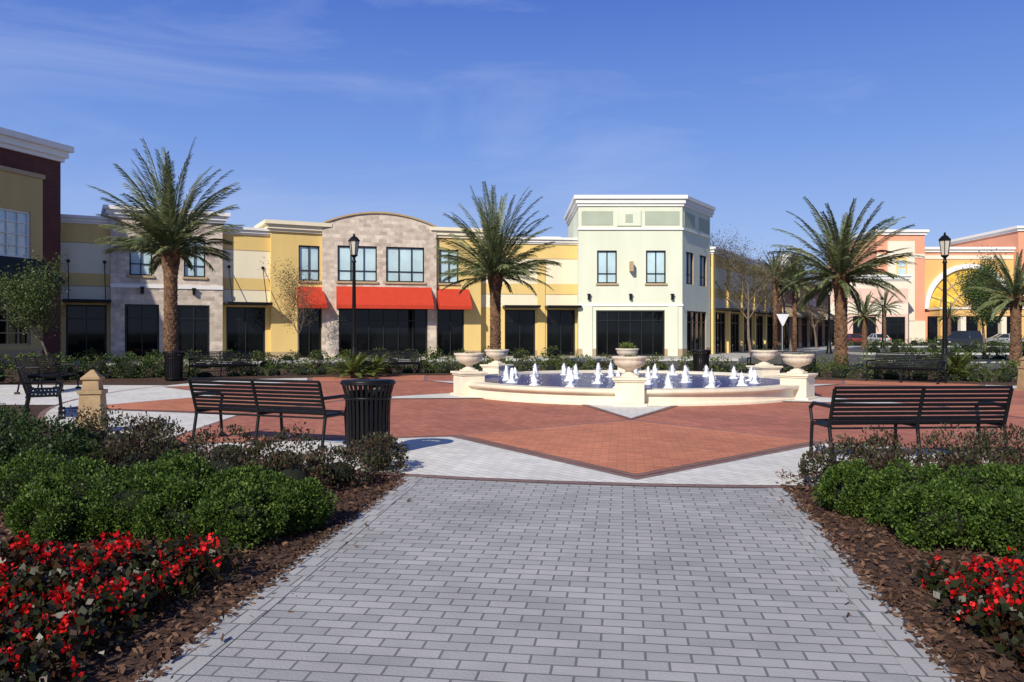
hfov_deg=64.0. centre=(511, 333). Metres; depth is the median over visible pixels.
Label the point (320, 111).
sky
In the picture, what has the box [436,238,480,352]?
walls
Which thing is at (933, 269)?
wall
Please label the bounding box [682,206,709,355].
corner side walls
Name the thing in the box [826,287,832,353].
street lamp
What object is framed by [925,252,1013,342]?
hall
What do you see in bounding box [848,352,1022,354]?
parking island
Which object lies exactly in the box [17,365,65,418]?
park bench
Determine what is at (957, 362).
sago plant
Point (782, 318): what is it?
yield sign
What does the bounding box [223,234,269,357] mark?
walls
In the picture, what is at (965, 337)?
parked car
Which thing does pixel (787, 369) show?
flowering shrubs
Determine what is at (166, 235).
date palm
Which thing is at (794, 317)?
date palm
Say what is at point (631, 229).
string course
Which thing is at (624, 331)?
storefront glass
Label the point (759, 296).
bare elm tree
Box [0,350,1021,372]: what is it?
shrub border
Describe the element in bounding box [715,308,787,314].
canopy
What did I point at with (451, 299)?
awning
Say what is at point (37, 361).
park bench
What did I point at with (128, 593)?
red begonias
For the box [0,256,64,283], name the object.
bay awning
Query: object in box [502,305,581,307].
canopy
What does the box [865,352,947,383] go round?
park bench
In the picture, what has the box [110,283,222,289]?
string course
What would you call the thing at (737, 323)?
storefront frame
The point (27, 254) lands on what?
bay windows frame
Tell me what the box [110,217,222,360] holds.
walls
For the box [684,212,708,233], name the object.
corner side panels
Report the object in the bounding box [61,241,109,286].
joints
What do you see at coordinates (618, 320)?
storefront frame
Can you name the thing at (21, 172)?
bay cap
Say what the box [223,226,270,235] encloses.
cornice
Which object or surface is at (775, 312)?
date palm
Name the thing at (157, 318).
storefront frame
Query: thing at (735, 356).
sidewalk
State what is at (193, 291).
wall lamp
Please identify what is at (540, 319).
piers
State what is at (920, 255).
tower band
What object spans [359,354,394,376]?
sago plant
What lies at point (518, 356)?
shop front shrubs
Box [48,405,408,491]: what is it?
loropetalum shrubs
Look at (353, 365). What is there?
sago plant
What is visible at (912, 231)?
tower cap
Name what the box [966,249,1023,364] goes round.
date palm
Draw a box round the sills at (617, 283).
[596,283,666,284]
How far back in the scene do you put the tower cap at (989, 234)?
136.44 m
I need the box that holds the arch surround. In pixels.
[925,264,1005,308]
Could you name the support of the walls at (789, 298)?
on the road
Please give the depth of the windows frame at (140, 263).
42.66 m
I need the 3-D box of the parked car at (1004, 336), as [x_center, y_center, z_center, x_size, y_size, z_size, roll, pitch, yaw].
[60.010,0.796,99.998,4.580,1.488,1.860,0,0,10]
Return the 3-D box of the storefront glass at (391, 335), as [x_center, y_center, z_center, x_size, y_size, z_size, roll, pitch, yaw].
[-7.518,-0.025,47.924,5.150,2.850,0.001,0,0,-15]
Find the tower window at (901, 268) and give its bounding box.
[896,257,906,273]
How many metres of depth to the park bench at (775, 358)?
28.24 m
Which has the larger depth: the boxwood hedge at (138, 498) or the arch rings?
the arch rings
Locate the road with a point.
(851, 359)
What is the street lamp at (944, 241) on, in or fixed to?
on the planting bed at (289, 375)
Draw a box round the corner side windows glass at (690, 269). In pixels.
[686,253,703,285]
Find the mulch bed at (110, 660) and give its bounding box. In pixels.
[0,380,1023,681]
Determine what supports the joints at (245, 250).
attached to the walls at (246, 274)
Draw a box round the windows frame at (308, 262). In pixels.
[299,245,318,280]
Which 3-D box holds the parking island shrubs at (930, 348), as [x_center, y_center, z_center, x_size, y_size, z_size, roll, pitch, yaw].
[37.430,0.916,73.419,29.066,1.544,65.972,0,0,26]
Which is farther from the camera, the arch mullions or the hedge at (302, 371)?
the arch mullions
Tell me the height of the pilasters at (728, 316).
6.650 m
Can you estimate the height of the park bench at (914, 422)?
0.926 m
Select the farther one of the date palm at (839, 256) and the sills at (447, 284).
the sills at (447, 284)
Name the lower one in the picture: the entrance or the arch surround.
the entrance
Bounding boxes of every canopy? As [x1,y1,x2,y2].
[62,299,110,302]
[223,302,272,305]
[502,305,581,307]
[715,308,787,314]
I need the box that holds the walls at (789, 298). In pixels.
[777,273,827,348]
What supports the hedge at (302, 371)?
on the planting bed at (289, 375)
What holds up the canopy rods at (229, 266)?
attached to the walls at (246, 274)
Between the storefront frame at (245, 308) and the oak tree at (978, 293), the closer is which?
the storefront frame at (245, 308)
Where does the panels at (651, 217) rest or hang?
attached to the walls at (628, 246)
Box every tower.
[827,235,924,320]
[950,231,1023,295]
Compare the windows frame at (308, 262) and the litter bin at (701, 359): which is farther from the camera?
the windows frame at (308, 262)
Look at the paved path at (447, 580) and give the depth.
4.70 m
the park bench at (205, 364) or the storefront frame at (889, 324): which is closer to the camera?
the park bench at (205, 364)
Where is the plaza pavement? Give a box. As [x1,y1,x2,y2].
[38,375,1023,487]
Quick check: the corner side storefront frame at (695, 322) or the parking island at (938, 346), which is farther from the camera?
the parking island at (938, 346)
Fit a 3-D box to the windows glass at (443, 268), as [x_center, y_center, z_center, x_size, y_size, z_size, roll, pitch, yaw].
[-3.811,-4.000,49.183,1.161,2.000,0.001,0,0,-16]
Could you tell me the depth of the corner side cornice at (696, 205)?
52.23 m
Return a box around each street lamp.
[348,234,359,359]
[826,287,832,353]
[880,297,884,347]
[939,232,950,371]
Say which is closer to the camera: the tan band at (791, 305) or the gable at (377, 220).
the gable at (377, 220)
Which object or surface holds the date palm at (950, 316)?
on the road
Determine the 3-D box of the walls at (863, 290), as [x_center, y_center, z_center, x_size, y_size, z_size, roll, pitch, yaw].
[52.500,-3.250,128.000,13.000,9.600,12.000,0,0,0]
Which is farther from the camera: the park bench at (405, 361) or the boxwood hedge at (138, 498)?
the park bench at (405, 361)
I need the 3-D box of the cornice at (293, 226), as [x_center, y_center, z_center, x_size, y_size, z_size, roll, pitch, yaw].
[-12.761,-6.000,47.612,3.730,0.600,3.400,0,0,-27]
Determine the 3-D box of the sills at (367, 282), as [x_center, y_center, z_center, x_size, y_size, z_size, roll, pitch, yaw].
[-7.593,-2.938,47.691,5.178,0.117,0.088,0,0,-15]
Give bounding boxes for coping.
[322,211,436,226]
[777,254,802,266]
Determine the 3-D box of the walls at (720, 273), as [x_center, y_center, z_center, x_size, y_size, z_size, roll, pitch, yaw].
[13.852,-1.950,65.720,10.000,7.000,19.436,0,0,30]
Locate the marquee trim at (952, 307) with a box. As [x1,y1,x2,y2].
[928,307,1023,309]
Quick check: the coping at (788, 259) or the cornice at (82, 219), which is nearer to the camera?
the cornice at (82, 219)
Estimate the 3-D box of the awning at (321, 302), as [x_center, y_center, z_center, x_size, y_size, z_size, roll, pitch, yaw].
[-11.305,-2.025,46.335,1.465,1.250,0.990,0,0,-27]
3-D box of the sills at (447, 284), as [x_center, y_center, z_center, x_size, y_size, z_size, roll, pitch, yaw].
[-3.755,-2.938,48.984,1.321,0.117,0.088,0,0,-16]
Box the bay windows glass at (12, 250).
[0,210,25,343]
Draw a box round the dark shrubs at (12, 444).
[0,403,115,484]
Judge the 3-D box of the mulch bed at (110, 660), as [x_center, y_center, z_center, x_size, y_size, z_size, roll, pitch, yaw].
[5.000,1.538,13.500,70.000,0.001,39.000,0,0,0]
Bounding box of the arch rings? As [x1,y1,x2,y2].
[939,280,994,306]
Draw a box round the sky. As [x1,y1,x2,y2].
[0,0,1023,275]
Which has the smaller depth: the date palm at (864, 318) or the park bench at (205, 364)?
the park bench at (205, 364)
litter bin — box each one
[162,351,184,380]
[340,378,395,453]
[691,349,710,371]
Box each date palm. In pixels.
[86,137,243,361]
[434,181,560,360]
[747,248,800,349]
[768,196,922,363]
[772,258,818,350]
[847,291,885,348]
[869,289,903,342]
[934,300,964,336]
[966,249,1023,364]
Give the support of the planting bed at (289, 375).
on the ground
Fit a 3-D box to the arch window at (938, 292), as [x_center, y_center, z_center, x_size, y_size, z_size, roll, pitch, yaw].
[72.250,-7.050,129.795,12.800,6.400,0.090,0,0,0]
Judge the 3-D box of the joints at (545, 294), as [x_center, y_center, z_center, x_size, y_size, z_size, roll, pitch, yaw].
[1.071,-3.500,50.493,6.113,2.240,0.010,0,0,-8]
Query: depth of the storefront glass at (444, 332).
49.20 m
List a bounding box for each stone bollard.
[76,370,110,432]
[1015,356,1023,390]
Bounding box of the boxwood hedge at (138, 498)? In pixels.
[0,447,338,552]
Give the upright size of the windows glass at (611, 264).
2.000 m
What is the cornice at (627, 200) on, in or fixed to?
on the walls at (628, 246)
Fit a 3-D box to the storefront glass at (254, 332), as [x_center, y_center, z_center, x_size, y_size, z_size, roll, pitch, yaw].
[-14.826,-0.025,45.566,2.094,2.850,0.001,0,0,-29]
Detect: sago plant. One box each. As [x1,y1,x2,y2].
[326,348,383,377]
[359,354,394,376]
[931,349,990,380]
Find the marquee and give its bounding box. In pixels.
[929,309,1023,315]
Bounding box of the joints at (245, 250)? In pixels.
[223,249,269,290]
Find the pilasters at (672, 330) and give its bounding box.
[583,306,677,355]
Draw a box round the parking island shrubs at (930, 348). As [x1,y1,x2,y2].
[825,335,1023,358]
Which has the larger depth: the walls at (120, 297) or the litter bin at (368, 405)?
the walls at (120, 297)
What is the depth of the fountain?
18.66 m
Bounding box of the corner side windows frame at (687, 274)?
[686,252,704,286]
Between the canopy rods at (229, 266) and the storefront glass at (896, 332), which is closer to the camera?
the canopy rods at (229, 266)
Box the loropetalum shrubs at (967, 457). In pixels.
[795,422,1023,489]
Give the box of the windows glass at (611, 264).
[598,252,663,281]
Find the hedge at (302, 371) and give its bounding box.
[48,358,669,379]
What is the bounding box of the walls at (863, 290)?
[820,280,907,343]
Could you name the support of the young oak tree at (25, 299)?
on the planting bed at (289, 375)
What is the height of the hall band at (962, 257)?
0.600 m
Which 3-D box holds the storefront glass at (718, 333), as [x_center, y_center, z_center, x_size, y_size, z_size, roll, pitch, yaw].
[18.061,-0.025,63.329,0.001,2.850,18.348,0,0,30]
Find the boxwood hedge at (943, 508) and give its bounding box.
[811,457,1023,561]
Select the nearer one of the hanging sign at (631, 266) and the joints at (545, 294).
the hanging sign at (631, 266)
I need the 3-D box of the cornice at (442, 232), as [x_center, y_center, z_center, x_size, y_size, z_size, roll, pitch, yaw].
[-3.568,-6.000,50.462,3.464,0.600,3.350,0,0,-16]
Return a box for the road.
[113,343,1022,370]
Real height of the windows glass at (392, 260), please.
2.050 m
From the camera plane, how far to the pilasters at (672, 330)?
49.93 m
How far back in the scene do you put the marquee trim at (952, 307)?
124.80 m
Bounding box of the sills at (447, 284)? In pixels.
[438,283,459,284]
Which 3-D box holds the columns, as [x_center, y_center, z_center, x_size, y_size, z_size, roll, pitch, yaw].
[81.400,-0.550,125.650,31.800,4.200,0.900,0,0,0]
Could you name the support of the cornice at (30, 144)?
attached to the walls at (49, 169)
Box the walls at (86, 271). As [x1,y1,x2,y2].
[61,223,109,360]
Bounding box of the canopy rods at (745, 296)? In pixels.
[715,281,786,312]
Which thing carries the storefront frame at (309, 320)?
attached to the walls at (284, 246)
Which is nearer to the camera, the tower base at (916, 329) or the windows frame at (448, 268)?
the windows frame at (448, 268)
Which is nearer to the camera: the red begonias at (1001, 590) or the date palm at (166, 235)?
the red begonias at (1001, 590)
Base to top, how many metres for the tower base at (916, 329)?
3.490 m
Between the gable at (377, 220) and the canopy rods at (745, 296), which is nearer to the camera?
the gable at (377, 220)
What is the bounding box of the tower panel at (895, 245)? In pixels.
[887,241,914,320]
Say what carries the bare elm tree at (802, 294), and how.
on the sidewalk
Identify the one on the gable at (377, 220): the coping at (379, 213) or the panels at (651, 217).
the coping at (379, 213)
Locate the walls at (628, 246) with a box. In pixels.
[568,206,681,355]
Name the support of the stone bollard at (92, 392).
on the plaza pavement
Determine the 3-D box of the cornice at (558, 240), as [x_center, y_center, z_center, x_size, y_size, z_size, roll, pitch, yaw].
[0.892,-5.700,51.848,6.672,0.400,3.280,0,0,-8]
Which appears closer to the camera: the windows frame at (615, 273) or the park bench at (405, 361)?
the park bench at (405, 361)
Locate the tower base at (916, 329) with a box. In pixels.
[908,321,924,342]
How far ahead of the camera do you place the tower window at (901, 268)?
128.34 m
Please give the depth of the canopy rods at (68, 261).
41.22 m
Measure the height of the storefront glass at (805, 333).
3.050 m
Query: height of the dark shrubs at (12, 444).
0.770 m
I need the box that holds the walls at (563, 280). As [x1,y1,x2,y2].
[481,244,576,355]
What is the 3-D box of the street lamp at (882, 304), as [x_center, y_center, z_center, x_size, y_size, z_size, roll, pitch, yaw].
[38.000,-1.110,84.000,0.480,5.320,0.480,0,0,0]
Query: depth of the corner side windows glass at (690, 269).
51.74 m
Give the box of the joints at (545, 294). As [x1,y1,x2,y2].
[506,258,576,294]
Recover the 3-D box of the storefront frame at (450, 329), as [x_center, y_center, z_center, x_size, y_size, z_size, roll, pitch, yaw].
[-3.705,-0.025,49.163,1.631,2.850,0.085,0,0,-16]
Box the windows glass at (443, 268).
[440,251,456,281]
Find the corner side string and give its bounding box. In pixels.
[684,228,711,238]
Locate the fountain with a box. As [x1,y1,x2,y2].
[450,342,817,406]
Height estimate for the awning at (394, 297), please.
1.300 m
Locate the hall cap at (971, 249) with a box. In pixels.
[925,247,1015,251]
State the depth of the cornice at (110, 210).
42.29 m
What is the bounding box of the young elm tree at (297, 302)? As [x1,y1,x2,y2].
[258,257,333,359]
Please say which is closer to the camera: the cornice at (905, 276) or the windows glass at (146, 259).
the windows glass at (146, 259)
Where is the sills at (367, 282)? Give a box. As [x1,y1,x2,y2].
[336,281,425,283]
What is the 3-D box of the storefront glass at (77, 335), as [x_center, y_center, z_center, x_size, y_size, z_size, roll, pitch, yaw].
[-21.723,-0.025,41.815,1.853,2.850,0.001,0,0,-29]
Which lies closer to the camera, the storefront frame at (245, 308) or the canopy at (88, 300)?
the canopy at (88, 300)
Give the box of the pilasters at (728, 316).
[711,254,766,353]
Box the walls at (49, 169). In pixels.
[0,147,60,361]
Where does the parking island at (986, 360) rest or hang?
on the road
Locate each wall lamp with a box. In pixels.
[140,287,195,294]
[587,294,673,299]
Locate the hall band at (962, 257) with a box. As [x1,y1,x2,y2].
[925,255,1013,258]
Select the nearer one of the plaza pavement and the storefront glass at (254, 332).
the plaza pavement
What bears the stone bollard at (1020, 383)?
on the plaza pavement
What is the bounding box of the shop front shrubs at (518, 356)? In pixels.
[78,345,560,362]
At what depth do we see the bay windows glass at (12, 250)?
37.15 m
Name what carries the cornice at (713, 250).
on the walls at (720, 273)
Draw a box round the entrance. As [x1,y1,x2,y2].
[927,317,1010,341]
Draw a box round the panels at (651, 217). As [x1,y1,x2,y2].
[581,210,678,225]
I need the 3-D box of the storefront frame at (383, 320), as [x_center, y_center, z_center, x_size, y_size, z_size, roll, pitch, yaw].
[-7.506,-0.025,47.878,5.150,2.850,0.085,0,0,-15]
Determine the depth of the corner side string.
52.14 m
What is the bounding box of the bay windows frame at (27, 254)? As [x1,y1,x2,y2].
[0,208,28,345]
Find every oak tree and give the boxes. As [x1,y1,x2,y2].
[0,251,72,367]
[948,244,1012,351]
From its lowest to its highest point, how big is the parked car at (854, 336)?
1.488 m
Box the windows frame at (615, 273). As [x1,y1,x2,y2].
[597,251,665,282]
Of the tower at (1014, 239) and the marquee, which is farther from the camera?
the tower at (1014, 239)
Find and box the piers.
[537,259,544,355]
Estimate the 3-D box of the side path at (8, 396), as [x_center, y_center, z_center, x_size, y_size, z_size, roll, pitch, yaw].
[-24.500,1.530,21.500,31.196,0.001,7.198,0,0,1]
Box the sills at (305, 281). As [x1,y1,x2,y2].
[297,280,320,282]
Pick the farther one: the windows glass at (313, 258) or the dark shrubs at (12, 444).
the windows glass at (313, 258)
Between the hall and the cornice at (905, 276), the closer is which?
the cornice at (905, 276)
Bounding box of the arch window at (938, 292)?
[929,269,1002,307]
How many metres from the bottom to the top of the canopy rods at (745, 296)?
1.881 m
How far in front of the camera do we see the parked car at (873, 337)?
110.84 m
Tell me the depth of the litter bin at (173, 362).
26.17 m
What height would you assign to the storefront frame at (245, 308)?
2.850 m
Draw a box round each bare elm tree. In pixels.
[708,224,792,353]
[758,246,816,350]
[798,275,833,347]
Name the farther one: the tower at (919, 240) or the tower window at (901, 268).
the tower at (919, 240)
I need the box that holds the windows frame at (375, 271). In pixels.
[338,245,423,281]
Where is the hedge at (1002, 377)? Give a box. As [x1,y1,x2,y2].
[681,360,1017,381]
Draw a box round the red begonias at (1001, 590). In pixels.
[907,544,1023,670]
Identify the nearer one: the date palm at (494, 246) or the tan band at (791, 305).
the date palm at (494, 246)
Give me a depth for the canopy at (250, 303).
44.40 m
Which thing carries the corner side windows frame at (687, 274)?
attached to the corner side walls at (695, 296)
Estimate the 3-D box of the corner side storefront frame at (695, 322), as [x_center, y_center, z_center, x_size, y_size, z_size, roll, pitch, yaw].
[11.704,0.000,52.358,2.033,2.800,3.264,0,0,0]
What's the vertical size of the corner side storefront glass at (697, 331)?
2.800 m
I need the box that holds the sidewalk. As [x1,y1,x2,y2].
[62,346,861,366]
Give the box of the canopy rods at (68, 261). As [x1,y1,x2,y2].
[66,259,105,298]
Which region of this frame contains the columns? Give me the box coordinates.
[938,316,1023,338]
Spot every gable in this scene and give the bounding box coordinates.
[326,213,433,228]
[780,257,801,274]
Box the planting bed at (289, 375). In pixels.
[0,366,1017,385]
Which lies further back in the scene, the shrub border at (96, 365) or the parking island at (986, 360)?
the parking island at (986, 360)
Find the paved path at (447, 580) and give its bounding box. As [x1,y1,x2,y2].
[135,476,962,681]
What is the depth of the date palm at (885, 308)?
109.77 m
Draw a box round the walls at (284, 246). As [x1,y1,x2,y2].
[270,231,321,357]
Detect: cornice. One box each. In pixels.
[0,127,73,162]
[61,214,109,224]
[101,204,229,222]
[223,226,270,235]
[254,219,331,233]
[431,227,483,238]
[482,237,577,244]
[564,195,687,225]
[683,196,715,216]
[710,247,769,269]
[811,274,912,279]
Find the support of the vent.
attached to the panels at (651, 217)
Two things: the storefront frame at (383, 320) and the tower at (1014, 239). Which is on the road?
the tower at (1014, 239)
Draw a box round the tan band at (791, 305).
[781,303,830,310]
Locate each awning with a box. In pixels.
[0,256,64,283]
[297,286,326,308]
[336,286,433,308]
[437,289,471,309]
[782,307,834,319]
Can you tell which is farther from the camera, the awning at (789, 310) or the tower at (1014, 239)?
the tower at (1014, 239)
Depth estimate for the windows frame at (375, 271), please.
47.77 m
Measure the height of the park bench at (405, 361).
0.926 m
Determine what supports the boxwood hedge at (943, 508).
on the mulch bed at (110, 660)
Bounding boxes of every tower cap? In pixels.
[829,229,929,247]
[950,226,1023,244]
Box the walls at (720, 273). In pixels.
[710,254,772,353]
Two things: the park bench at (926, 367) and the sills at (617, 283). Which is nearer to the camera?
the park bench at (926, 367)
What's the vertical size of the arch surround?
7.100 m
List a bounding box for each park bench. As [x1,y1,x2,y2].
[14,356,80,393]
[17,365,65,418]
[187,351,258,380]
[188,377,345,449]
[359,350,421,374]
[747,351,815,372]
[808,386,1013,462]
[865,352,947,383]
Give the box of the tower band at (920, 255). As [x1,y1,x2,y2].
[876,254,924,257]
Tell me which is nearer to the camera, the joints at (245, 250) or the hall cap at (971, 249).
the joints at (245, 250)
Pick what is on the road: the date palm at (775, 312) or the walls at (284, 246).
the walls at (284, 246)
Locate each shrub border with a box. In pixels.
[0,349,186,383]
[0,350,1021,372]
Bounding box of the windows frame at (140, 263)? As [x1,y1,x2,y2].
[129,236,204,276]
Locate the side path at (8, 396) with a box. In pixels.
[0,385,163,404]
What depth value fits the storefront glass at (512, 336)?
50.69 m
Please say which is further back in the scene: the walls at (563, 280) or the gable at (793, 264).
the gable at (793, 264)
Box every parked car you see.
[847,334,861,344]
[867,334,890,342]
[937,331,982,347]
[985,334,1023,343]
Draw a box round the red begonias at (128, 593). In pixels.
[0,527,242,681]
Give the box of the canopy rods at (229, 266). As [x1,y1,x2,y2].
[227,265,266,301]
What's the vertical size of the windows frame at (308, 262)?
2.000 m
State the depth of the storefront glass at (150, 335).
42.98 m
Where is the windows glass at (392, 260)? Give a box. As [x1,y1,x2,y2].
[339,247,422,280]
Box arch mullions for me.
[931,269,1000,306]
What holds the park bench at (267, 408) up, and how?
on the plaza pavement
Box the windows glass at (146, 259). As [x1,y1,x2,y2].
[131,238,203,275]
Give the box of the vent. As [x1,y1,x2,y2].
[625,214,632,221]
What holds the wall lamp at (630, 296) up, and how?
attached to the walls at (628, 246)
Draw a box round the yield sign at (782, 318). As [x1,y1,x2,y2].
[776,314,788,350]
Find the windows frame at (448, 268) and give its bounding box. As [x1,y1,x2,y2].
[439,250,457,282]
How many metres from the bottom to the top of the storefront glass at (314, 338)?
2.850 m
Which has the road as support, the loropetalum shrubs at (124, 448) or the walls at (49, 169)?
the walls at (49, 169)
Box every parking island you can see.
[831,345,1022,346]
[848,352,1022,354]
[864,358,1008,362]
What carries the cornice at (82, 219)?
on the roof
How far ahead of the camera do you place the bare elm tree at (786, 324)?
66.07 m
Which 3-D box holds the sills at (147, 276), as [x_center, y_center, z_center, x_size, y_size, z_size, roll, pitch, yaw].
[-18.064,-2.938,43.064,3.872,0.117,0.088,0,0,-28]
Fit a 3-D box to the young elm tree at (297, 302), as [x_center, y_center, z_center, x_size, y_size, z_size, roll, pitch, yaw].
[-11.307,-1.355,42.950,3.754,5.827,2.736,0,0,33]
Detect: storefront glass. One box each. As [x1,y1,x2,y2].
[68,306,104,358]
[127,306,207,358]
[228,309,262,356]
[299,309,319,356]
[340,310,425,355]
[438,310,461,354]
[506,311,572,353]
[598,312,662,353]
[687,312,703,353]
[715,313,770,352]
[784,318,827,347]
[830,317,903,341]
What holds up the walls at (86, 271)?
on the road
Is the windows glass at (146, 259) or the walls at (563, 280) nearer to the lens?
the windows glass at (146, 259)
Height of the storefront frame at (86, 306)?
2.850 m
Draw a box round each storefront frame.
[66,304,106,360]
[125,304,209,359]
[226,307,264,357]
[298,308,320,357]
[339,308,426,356]
[437,309,463,356]
[505,310,574,355]
[596,310,663,355]
[687,311,704,355]
[715,312,772,353]
[783,317,827,348]
[830,317,904,342]
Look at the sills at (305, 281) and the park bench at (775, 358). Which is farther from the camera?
the sills at (305, 281)
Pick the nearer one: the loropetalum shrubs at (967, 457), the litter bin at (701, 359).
the loropetalum shrubs at (967, 457)
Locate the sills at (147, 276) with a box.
[128,275,206,279]
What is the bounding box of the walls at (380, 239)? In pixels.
[322,226,435,357]
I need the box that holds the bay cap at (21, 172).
[0,165,44,179]
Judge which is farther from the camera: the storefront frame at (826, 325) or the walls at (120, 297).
the storefront frame at (826, 325)
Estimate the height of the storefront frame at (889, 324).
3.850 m
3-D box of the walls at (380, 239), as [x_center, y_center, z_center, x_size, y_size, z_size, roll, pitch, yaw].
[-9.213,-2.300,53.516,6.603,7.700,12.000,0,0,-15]
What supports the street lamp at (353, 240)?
on the planting bed at (289, 375)
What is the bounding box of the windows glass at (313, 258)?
[300,247,317,279]
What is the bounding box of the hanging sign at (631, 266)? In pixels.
[629,261,633,271]
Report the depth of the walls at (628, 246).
50.00 m
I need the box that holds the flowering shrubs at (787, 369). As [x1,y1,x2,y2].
[232,356,1019,377]
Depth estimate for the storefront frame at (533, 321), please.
50.69 m
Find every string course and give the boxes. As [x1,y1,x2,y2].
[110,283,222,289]
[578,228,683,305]

